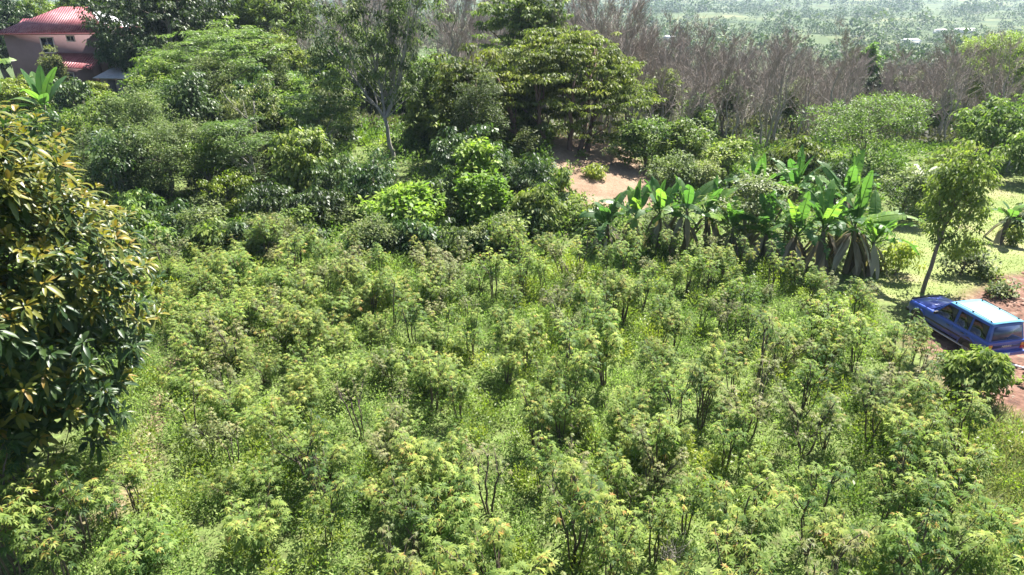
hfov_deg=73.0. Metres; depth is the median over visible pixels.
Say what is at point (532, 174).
coffee bush
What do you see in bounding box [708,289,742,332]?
cassava shrub
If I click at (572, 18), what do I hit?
leafless tree
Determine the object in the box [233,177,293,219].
coffee bush
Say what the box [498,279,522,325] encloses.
cassava shrub
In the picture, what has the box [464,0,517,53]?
leafless tree
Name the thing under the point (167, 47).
thicket tree
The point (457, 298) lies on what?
cassava shrub
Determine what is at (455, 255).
cassava shrub
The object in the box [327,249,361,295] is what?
cassava shrub
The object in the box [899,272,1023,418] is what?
dirt yard
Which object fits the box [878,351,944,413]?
cassava shrub
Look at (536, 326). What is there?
cassava shrub
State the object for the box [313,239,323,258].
cassava shrub
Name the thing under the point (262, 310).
cassava shrub
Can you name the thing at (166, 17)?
dark tree
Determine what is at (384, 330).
cassava shrub
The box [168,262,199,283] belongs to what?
cassava shrub
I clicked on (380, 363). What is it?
cassava shrub
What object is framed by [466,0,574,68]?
dark tree
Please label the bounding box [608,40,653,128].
leafless tree
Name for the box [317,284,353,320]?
cassava shrub
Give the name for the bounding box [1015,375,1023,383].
yard plant
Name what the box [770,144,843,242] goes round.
banana plant
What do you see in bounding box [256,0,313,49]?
leafless tree
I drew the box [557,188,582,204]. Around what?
thicket shrub
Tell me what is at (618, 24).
leafless tree
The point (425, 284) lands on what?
cassava shrub
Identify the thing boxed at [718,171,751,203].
thicket shrub
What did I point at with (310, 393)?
cassava shrub
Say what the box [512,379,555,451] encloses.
cassava shrub
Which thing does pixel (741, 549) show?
cassava shrub
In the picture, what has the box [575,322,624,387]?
cassava shrub
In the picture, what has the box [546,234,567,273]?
cassava shrub
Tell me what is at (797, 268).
cassava shrub
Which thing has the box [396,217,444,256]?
thicket shrub
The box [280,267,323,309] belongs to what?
cassava shrub
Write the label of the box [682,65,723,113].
leafless tree
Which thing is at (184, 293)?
cassava shrub
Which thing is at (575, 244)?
cassava shrub
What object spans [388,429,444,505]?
cassava shrub
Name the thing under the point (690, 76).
leafless tree
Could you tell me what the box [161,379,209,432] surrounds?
cassava shrub
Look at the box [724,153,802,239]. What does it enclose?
banana plant
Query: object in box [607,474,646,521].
cassava shrub
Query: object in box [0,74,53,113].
house shrub
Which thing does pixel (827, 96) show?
leafless tree
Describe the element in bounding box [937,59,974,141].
leafless tree
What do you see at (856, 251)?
banana plant
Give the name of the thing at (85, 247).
cassava shrub
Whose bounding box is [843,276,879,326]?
cassava shrub
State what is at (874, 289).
cassava shrub
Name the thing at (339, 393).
cassava shrub
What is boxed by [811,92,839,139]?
leafless tree
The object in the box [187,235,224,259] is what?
cassava shrub
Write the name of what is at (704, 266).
cassava shrub
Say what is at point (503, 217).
thicket shrub
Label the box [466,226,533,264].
thicket shrub
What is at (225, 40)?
thicket tree
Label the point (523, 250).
cassava shrub
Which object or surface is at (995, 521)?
cassava shrub
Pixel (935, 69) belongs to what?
leafless tree
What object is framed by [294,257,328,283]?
cassava shrub
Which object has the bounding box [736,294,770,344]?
cassava shrub
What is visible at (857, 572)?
cassava shrub
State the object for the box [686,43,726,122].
leafless tree
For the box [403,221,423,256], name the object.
cassava shrub
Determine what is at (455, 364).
cassava shrub
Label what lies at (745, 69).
leafless tree
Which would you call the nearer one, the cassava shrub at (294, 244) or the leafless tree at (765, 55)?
the cassava shrub at (294, 244)
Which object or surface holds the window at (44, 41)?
in the house at (60, 28)
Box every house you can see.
[0,7,133,88]
[900,38,920,45]
[932,29,945,33]
[954,28,975,32]
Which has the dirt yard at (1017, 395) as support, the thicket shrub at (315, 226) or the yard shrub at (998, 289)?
the yard shrub at (998, 289)
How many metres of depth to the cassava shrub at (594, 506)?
17.35 m
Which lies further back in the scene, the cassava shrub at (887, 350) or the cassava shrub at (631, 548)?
the cassava shrub at (887, 350)
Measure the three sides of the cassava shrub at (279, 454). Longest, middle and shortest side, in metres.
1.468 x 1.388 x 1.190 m
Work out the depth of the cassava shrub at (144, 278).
33.63 m
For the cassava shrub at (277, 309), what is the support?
on the ground at (896, 310)
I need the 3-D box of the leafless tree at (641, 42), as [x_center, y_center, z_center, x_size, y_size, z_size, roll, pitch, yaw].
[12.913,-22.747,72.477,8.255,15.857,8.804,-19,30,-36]
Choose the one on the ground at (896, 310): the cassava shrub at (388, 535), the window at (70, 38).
the cassava shrub at (388, 535)
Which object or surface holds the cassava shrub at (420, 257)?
on the ground at (896, 310)
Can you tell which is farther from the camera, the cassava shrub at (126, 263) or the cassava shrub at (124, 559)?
the cassava shrub at (126, 263)
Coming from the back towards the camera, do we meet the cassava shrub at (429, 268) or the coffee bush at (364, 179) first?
the coffee bush at (364, 179)
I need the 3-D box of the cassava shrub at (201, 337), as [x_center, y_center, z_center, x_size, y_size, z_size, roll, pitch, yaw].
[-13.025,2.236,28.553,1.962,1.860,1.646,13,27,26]
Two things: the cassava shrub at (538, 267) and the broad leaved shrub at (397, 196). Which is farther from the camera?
the broad leaved shrub at (397, 196)
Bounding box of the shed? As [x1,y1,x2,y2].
[93,67,142,97]
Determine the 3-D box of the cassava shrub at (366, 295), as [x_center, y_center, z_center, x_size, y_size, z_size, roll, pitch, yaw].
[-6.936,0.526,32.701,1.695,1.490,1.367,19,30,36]
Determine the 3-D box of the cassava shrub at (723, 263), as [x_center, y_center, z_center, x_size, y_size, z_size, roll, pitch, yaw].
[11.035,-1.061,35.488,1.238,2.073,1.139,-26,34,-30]
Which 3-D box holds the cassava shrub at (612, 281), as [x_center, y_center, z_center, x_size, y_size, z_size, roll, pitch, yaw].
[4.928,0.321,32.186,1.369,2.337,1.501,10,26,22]
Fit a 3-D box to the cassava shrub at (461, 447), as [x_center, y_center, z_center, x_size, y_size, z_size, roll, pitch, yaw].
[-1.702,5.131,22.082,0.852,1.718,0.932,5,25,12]
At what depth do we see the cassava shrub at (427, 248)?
37.84 m
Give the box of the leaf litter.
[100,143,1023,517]
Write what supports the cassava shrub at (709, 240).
on the ground at (896, 310)
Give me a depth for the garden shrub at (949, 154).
50.51 m
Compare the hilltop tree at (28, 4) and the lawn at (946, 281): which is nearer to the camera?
the lawn at (946, 281)
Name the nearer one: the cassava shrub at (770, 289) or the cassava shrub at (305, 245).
the cassava shrub at (770, 289)
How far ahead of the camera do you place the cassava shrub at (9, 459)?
19.14 m
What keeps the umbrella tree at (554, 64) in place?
on the ground at (896, 310)
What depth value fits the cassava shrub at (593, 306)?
28.37 m
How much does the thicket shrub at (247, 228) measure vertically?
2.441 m
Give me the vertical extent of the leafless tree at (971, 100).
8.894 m
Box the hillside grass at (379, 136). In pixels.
[8,123,589,223]
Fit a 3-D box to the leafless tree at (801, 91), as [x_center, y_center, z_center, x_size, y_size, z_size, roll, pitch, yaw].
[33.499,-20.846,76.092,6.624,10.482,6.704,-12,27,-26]
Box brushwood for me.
[74,56,1022,150]
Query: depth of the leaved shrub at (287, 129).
49.55 m
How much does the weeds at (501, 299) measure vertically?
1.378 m
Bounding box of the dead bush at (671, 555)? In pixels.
[654,530,691,562]
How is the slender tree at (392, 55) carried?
on the ground at (896, 310)
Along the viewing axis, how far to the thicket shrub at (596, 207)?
43.33 m
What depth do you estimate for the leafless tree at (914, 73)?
86.65 m
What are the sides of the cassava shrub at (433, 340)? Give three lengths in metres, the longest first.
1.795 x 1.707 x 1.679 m
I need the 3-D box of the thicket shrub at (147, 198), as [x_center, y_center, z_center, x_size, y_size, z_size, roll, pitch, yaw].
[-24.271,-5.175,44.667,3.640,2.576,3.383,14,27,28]
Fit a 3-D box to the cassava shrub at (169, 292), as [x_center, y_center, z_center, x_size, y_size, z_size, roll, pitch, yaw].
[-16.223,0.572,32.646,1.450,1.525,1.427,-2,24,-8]
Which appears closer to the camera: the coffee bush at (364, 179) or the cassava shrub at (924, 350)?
the cassava shrub at (924, 350)
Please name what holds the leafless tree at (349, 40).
on the ground at (896, 310)
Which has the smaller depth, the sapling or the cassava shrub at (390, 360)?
the cassava shrub at (390, 360)
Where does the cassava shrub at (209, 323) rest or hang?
on the ground at (896, 310)
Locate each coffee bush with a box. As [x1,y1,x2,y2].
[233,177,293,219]
[280,188,346,227]
[304,151,361,206]
[336,146,399,210]
[413,165,460,222]
[491,139,513,177]
[497,152,561,197]
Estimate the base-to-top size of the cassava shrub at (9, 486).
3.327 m
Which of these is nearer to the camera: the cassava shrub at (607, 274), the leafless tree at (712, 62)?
the cassava shrub at (607, 274)
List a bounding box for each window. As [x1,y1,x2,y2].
[39,37,56,52]
[62,72,74,81]
[65,35,75,41]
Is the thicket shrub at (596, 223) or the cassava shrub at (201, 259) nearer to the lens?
the cassava shrub at (201, 259)
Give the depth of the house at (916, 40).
533.04 m
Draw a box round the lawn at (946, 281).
[864,175,1023,302]
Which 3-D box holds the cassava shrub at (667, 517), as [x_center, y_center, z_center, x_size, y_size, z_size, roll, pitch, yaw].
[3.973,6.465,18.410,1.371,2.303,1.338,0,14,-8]
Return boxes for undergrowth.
[0,77,1022,324]
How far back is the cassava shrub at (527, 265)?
33.65 m
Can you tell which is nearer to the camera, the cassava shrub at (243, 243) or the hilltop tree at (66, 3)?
the cassava shrub at (243, 243)
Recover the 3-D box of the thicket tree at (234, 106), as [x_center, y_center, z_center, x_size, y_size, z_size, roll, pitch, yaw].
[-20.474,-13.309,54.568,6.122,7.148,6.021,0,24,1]
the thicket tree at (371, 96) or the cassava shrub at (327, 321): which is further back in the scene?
the thicket tree at (371, 96)
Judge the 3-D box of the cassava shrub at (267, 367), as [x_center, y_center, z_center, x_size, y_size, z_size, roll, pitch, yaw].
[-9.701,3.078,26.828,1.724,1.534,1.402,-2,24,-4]
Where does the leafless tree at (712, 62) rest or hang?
on the ground at (896, 310)
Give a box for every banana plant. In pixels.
[0,57,16,130]
[0,65,66,129]
[578,190,636,258]
[598,179,672,252]
[634,176,703,256]
[647,175,720,251]
[672,175,743,250]
[702,195,770,260]
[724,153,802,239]
[738,190,797,264]
[750,190,848,271]
[761,175,875,277]
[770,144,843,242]
[797,149,880,240]
[804,170,925,277]
[825,189,919,278]
[982,201,1023,245]
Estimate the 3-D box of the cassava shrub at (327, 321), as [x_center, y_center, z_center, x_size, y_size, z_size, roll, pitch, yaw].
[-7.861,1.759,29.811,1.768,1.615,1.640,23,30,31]
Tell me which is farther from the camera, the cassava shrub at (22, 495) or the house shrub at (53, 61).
the house shrub at (53, 61)
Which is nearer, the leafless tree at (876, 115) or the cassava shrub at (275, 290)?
the cassava shrub at (275, 290)
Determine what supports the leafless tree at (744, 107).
on the ground at (896, 310)
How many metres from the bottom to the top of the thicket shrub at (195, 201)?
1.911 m
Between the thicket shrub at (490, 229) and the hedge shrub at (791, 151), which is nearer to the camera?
the thicket shrub at (490, 229)
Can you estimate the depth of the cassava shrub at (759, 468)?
20.01 m
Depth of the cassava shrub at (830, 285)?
33.66 m
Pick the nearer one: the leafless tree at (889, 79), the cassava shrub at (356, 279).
the cassava shrub at (356, 279)
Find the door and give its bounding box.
[107,80,117,96]
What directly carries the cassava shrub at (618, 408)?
on the ground at (896, 310)
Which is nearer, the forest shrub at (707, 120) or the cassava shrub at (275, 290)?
the cassava shrub at (275, 290)
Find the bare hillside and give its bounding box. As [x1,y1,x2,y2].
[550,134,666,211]
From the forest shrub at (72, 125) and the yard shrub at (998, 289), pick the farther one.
the forest shrub at (72, 125)
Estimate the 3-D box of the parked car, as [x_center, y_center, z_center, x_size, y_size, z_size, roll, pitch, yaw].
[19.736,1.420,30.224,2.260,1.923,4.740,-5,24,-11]
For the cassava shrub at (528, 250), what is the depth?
34.84 m
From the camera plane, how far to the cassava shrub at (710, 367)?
24.49 m
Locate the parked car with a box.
[905,295,1023,355]
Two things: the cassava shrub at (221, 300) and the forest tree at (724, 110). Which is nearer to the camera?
the cassava shrub at (221, 300)
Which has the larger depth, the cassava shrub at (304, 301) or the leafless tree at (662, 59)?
the leafless tree at (662, 59)
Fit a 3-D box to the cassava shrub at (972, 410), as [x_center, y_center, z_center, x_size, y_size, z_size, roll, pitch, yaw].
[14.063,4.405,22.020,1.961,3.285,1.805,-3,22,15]
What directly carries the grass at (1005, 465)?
on the ground at (896, 310)
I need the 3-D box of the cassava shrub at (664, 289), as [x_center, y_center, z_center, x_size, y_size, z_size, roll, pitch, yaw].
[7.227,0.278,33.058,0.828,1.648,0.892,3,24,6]
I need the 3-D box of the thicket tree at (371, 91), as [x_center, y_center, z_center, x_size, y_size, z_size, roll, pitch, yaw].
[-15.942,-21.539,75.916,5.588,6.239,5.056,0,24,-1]
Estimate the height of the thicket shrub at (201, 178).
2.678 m
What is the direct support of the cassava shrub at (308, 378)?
on the ground at (896, 310)
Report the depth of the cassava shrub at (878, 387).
25.35 m
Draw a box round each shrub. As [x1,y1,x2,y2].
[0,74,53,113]
[0,419,84,512]
[0,429,26,527]
[0,437,48,572]
[0,445,73,545]
[0,485,33,574]
[8,110,77,163]
[10,513,83,574]
[21,463,113,559]
[35,44,71,93]
[42,128,108,197]
[45,76,95,111]
[52,102,111,159]
[75,80,111,105]
[75,237,114,255]
[78,88,124,126]
[83,477,127,532]
[94,502,179,574]
[98,452,146,512]
[100,204,156,246]
[103,257,148,294]
[108,187,166,221]
[122,270,150,297]
[125,173,170,198]
[131,229,161,265]
[137,221,178,256]
[139,292,169,321]
[140,243,164,262]
[145,141,170,167]
[146,256,180,282]
[147,197,202,241]
[149,281,181,310]
[153,278,196,300]
[157,232,188,261]
[158,363,203,399]
[159,292,213,323]
[161,258,187,277]
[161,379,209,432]
[165,304,206,340]
[167,319,222,353]
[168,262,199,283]
[169,199,228,236]
[169,313,228,373]
[176,290,218,314]
[177,216,228,251]
[178,260,230,302]
[179,299,226,333]
[180,140,218,196]
[181,162,226,191]
[181,217,231,255]
[181,246,231,293]
[181,407,233,458]
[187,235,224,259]
[188,193,227,220]
[189,462,243,505]
[191,306,248,372]
[192,248,221,268]
[195,380,261,414]
[196,170,252,213]
[200,275,242,311]
[203,360,240,401]
[208,330,255,368]
[209,219,256,261]
[213,240,248,270]
[213,292,262,337]
[214,250,256,289]
[214,421,244,471]
[215,397,260,433]
[219,155,272,196]
[220,472,294,555]
[222,215,262,238]
[227,230,260,255]
[227,296,255,328]
[233,284,265,303]
[233,344,282,383]
[236,131,276,171]
[237,172,260,197]
[238,262,275,286]
[239,226,279,262]
[239,449,293,494]
[245,212,285,234]
[245,287,298,327]
[245,393,306,438]
[250,292,284,323]
[251,213,285,262]
[252,302,312,351]
[254,258,295,296]
[256,88,303,136]
[259,283,287,306]
[259,402,335,507]
[262,215,298,248]
[264,245,284,271]
[264,305,322,343]
[265,427,308,468]
[267,121,340,180]
[267,202,317,229]
[267,221,322,256]
[270,372,322,416]
[274,231,303,272]
[276,76,309,108]
[277,227,318,267]
[278,184,326,227]
[279,293,316,315]
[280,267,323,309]
[282,335,328,377]
[284,349,327,390]
[286,221,324,252]
[287,302,326,352]
[289,432,361,481]
[290,219,334,244]
[292,267,320,298]
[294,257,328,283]
[301,452,364,546]
[304,62,364,128]
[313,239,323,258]
[313,239,338,273]
[314,202,354,228]
[314,307,347,340]
[315,261,331,292]
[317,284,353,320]
[317,321,354,357]
[324,279,371,324]
[325,258,363,289]
[325,350,372,396]
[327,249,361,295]
[329,125,363,143]
[330,365,372,440]
[334,241,366,284]
[340,232,394,257]
[342,226,364,253]
[343,211,401,258]
[344,284,383,309]
[352,251,374,275]
[353,179,447,229]
[354,342,398,381]
[355,267,388,317]
[356,311,388,341]
[357,469,395,506]
[364,402,410,466]
[364,465,429,555]
[365,249,378,267]
[365,401,414,459]
[366,275,404,311]
[367,216,420,259]
[367,343,403,388]
[368,242,389,272]
[369,309,398,355]
[371,547,440,574]
[372,404,425,443]
[376,520,421,573]
[379,266,413,298]
[382,441,415,510]
[384,276,413,328]
[385,373,412,422]
[386,205,428,243]
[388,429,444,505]
[389,458,480,542]
[393,341,444,389]
[394,292,427,347]
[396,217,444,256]
[399,125,418,137]
[402,123,441,147]
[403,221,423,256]
[405,431,478,506]
[407,243,446,291]
[409,541,482,574]
[410,346,454,412]
[412,563,477,574]
[413,320,451,356]
[414,240,438,267]
[415,222,457,256]
[416,216,468,257]
[417,266,455,307]
[425,255,446,290]
[425,287,448,324]
[426,353,464,393]
[426,516,558,574]
[427,257,473,301]
[428,303,455,343]
[429,150,465,172]
[432,235,472,273]
[436,252,467,286]
[441,134,503,218]
[441,368,473,423]
[444,423,469,468]
[445,332,471,355]
[447,244,471,261]
[447,279,466,312]
[451,168,511,225]
[452,307,485,363]
[458,296,479,323]
[459,438,513,516]
[460,217,509,258]
[462,255,496,288]
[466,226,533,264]
[469,224,508,254]
[471,209,530,254]
[471,210,529,236]
[471,246,508,301]
[488,219,514,260]
[488,302,515,338]
[490,193,534,233]
[492,211,515,247]
[493,316,530,358]
[496,345,526,391]
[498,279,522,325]
[505,170,527,196]
[506,251,536,297]
[507,160,517,177]
[507,222,526,259]
[507,224,545,289]
[509,125,542,157]
[510,180,567,236]
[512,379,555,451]
[514,240,532,267]
[516,317,549,367]
[517,309,544,360]
[518,117,546,129]
[519,207,552,243]
[524,430,558,492]
[529,253,553,288]
[530,359,554,396]
[533,365,559,409]
[534,232,566,259]
[536,451,589,541]
[538,274,574,313]
[538,453,622,567]
[539,163,574,201]
[540,370,576,442]
[545,320,601,406]
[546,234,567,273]
[549,306,581,332]
[551,318,588,372]
[553,433,589,492]
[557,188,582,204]
[557,398,596,438]
[558,258,584,283]
[560,190,595,228]
[563,286,587,327]
[569,225,597,274]
[571,216,617,245]
[573,276,604,326]
[574,486,624,563]
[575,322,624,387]
[578,202,609,225]
[578,290,620,348]
[581,162,608,180]
[581,301,621,367]
[585,452,635,517]
[590,499,645,574]
[592,237,617,278]
[595,437,623,480]
[599,270,614,301]
[603,269,612,300]
[604,268,633,308]
[605,388,662,440]
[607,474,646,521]
[610,381,639,422]
[611,240,642,279]
[612,272,643,325]
[613,223,644,267]
[614,410,658,463]
[616,114,678,169]
[623,407,681,488]
[624,423,689,495]
[632,408,693,468]
[636,263,664,307]
[636,334,674,371]
[637,337,678,399]
[637,489,687,566]
[638,65,690,133]
[638,256,655,278]
[639,147,705,193]
[639,202,689,231]
[640,547,701,574]
[641,228,656,256]
[642,256,660,281]
[644,213,683,239]
[649,295,685,349]
[650,358,685,413]
[650,358,706,430]
[651,115,716,177]
[651,289,676,316]
[655,278,672,296]
[658,227,683,263]
[661,311,694,356]
[662,260,685,297]
[670,466,714,534]
[672,139,711,158]
[675,92,719,139]
[680,250,703,293]
[682,153,725,186]
[683,362,721,416]
[684,363,723,429]
[694,245,715,278]
[695,254,720,294]
[695,328,750,405]
[696,291,720,325]
[697,163,799,250]
[697,234,726,260]
[698,134,753,183]
[699,468,792,574]
[700,519,768,574]
[701,247,725,282]
[707,401,756,469]
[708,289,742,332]
[711,243,735,278]
[713,528,783,574]
[714,330,755,395]
[716,230,736,250]
[716,247,738,280]
[717,275,743,311]
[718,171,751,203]
[718,355,783,445]
[719,301,742,339]
[721,263,745,296]
[725,491,781,558]
[727,521,761,574]
[730,275,762,328]
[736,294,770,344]
[739,235,759,272]
[740,449,779,506]
[748,307,797,387]
[756,135,833,193]
[758,317,784,363]
[760,336,816,375]
[761,284,775,302]
[765,240,796,286]
[768,317,803,363]
[771,379,845,457]
[777,459,855,551]
[781,315,811,357]
[784,253,804,283]
[787,349,843,420]
[788,529,869,574]
[794,343,834,405]
[797,297,834,343]
[802,504,888,574]
[805,265,830,299]
[807,297,869,361]
[808,156,872,207]
[811,390,849,449]
[814,328,851,376]
[817,285,842,324]
[818,270,838,300]
[827,304,844,325]
[841,311,880,372]
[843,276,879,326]
[846,568,913,574]
[850,362,896,414]
[857,280,882,309]
[857,369,912,447]
[857,483,953,574]
[862,369,881,396]
[862,429,939,536]
[873,336,916,387]
[876,160,938,219]
[876,307,919,368]
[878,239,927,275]
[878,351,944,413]
[880,353,948,417]
[880,398,930,455]
[884,409,946,484]
[896,158,940,203]
[905,317,932,361]
[911,334,941,373]
[913,168,944,203]
[917,451,987,551]
[920,143,993,179]
[920,508,1005,574]
[922,428,998,522]
[924,382,994,456]
[933,344,1020,406]
[935,244,1001,274]
[969,498,1023,563]
[970,263,1009,283]
[973,564,992,574]
[983,277,1023,301]
[998,202,1023,237]
[999,224,1023,246]
[1005,510,1023,574]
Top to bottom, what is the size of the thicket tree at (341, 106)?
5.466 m
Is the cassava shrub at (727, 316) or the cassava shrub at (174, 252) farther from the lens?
the cassava shrub at (174, 252)
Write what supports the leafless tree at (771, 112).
on the ground at (896, 310)
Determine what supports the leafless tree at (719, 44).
on the ground at (896, 310)
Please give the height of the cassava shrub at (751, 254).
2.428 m
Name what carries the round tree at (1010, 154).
on the lawn at (946, 281)
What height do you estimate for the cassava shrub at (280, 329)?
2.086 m
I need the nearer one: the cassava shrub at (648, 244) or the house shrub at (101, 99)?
the cassava shrub at (648, 244)
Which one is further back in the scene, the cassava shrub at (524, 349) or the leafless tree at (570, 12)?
the leafless tree at (570, 12)
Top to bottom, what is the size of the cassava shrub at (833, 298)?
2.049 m
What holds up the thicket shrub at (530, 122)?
on the ground at (896, 310)
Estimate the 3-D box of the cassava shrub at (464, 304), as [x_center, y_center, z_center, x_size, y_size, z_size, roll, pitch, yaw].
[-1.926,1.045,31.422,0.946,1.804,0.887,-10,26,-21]
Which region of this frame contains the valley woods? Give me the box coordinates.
[0,0,1023,95]
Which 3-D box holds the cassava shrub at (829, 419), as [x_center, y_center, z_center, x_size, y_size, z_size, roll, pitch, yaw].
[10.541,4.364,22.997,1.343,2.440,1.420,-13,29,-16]
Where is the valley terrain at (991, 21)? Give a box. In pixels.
[12,0,1023,73]
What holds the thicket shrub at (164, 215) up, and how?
on the ground at (896, 310)
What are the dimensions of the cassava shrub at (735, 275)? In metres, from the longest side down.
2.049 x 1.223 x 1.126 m
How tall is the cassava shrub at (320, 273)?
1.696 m
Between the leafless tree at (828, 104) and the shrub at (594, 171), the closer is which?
the shrub at (594, 171)
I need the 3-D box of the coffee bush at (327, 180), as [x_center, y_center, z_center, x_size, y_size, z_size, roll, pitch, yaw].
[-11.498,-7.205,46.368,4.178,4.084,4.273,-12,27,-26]
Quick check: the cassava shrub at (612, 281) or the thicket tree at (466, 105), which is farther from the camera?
the thicket tree at (466, 105)
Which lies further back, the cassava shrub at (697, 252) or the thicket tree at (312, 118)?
the thicket tree at (312, 118)
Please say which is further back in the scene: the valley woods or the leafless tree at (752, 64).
the valley woods
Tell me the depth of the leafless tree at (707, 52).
80.54 m
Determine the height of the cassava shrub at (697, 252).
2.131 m
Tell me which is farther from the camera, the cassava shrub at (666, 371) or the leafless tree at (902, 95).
the leafless tree at (902, 95)
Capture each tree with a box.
[0,0,35,78]
[0,101,174,477]
[1,0,56,44]
[52,0,109,9]
[71,0,242,69]
[81,126,167,199]
[89,84,170,168]
[93,26,164,71]
[97,106,222,198]
[98,0,161,47]
[117,56,182,127]
[126,49,174,106]
[131,70,235,141]
[134,15,288,120]
[135,41,197,76]
[152,28,196,63]
[154,69,224,142]
[158,116,229,189]
[179,49,244,136]
[190,0,263,55]
[197,37,249,80]
[198,114,282,192]
[207,0,317,71]
[211,73,296,156]
[219,64,287,149]
[245,43,293,98]
[246,30,313,74]
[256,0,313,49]
[261,125,335,193]
[268,0,495,159]
[270,75,368,165]
[278,70,309,92]
[282,0,326,49]
[288,0,329,52]
[295,46,321,86]
[301,86,361,141]
[307,0,359,37]
[307,39,357,90]
[310,0,338,46]
[326,6,357,53]
[335,22,376,56]
[347,60,381,108]
[351,0,375,58]
[353,63,386,115]
[357,51,387,113]
[358,0,408,61]
[361,0,380,64]
[367,0,420,47]
[374,67,405,109]
[378,77,421,113]
[384,0,435,67]
[395,16,428,52]
[398,52,456,139]
[398,87,467,147]
[404,46,436,99]
[417,0,464,62]
[419,0,487,62]
[424,0,492,54]
[428,43,511,141]
[428,122,512,196]
[448,69,510,150]
[451,24,667,150]
[455,54,514,124]
[456,13,493,66]
[457,5,500,61]
[460,38,482,68]
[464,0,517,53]
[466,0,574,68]
[468,10,493,64]
[470,17,501,63]
[480,0,536,52]
[507,101,531,135]
[547,0,659,131]
[558,1,590,113]
[560,1,618,118]
[563,0,665,143]
[590,0,654,126]
[606,0,672,126]
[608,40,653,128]
[623,50,646,121]
[631,27,697,132]
[635,19,701,121]
[637,21,677,122]
[649,8,698,122]
[650,25,695,121]
[664,33,716,117]
[666,63,716,129]
[668,13,756,139]
[672,57,692,117]
[681,59,707,99]
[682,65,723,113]
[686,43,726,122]
[690,49,727,107]
[692,41,733,120]
[693,70,727,116]
[704,39,743,130]
[712,52,769,143]
[714,29,766,127]
[714,70,753,136]
[727,29,811,147]
[728,72,769,135]
[734,51,761,114]
[737,41,776,116]
[742,52,766,107]
[742,74,762,119]
[750,27,811,136]
[752,33,812,123]
[752,47,790,129]
[758,21,819,137]
[760,54,814,128]
[772,76,815,134]
[778,50,843,134]
[784,44,832,135]
[787,90,941,159]
[795,81,829,134]
[801,13,871,146]
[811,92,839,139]
[814,71,847,123]
[817,78,844,113]
[821,44,876,132]
[825,41,880,135]
[825,52,875,145]
[839,52,875,120]
[843,41,885,112]
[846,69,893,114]
[851,86,880,123]
[857,64,901,129]
[865,93,892,142]
[876,43,925,127]
[878,64,924,107]
[883,80,929,141]
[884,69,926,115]
[888,80,919,138]
[895,59,926,79]
[896,77,916,109]
[908,51,953,140]
[910,28,1003,142]
[913,53,947,124]
[913,79,948,138]
[915,42,968,130]
[915,138,1006,292]
[918,88,961,133]
[930,47,982,107]
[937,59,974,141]
[945,26,1023,132]
[949,92,1023,158]
[952,28,1000,107]
[952,75,973,120]
[963,92,982,108]
[965,72,1018,116]
[965,77,983,108]
[972,28,1023,147]
[991,130,1023,175]
[1007,74,1022,116]
[1008,74,1023,127]
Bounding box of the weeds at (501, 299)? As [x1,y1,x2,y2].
[5,237,1023,574]
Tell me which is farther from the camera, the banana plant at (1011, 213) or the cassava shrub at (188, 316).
the banana plant at (1011, 213)
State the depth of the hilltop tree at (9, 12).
105.12 m
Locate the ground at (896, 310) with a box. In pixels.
[0,42,1023,574]
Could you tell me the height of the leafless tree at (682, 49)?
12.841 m
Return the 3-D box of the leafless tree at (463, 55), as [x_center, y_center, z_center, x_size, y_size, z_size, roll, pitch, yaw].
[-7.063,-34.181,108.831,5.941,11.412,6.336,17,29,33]
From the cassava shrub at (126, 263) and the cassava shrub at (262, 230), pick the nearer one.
the cassava shrub at (126, 263)
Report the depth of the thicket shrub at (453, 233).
38.37 m
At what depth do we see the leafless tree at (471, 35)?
89.59 m
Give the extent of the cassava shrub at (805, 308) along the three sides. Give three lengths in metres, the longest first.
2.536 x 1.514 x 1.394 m
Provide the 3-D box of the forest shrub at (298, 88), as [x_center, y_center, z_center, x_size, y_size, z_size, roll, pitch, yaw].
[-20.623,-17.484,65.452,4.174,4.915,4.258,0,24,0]
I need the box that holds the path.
[90,276,249,513]
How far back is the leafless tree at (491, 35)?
162.47 m
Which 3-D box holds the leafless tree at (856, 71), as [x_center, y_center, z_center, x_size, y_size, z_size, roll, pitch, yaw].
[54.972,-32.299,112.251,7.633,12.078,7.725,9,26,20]
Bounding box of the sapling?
[599,141,622,165]
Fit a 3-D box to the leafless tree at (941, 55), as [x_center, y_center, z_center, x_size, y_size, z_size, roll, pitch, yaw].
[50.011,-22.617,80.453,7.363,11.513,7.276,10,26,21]
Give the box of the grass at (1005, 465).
[866,383,1023,574]
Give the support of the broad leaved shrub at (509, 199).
on the ground at (896, 310)
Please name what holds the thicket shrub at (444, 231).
on the ground at (896, 310)
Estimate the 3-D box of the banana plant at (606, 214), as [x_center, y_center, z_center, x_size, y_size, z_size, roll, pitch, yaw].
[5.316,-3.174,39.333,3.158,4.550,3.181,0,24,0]
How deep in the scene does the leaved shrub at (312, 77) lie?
61.25 m
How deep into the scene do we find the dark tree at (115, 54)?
75.93 m
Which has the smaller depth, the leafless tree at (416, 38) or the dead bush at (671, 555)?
the dead bush at (671, 555)
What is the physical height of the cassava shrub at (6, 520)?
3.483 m
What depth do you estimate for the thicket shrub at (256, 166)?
48.82 m
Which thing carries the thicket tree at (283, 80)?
on the ground at (896, 310)
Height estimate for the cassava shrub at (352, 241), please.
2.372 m

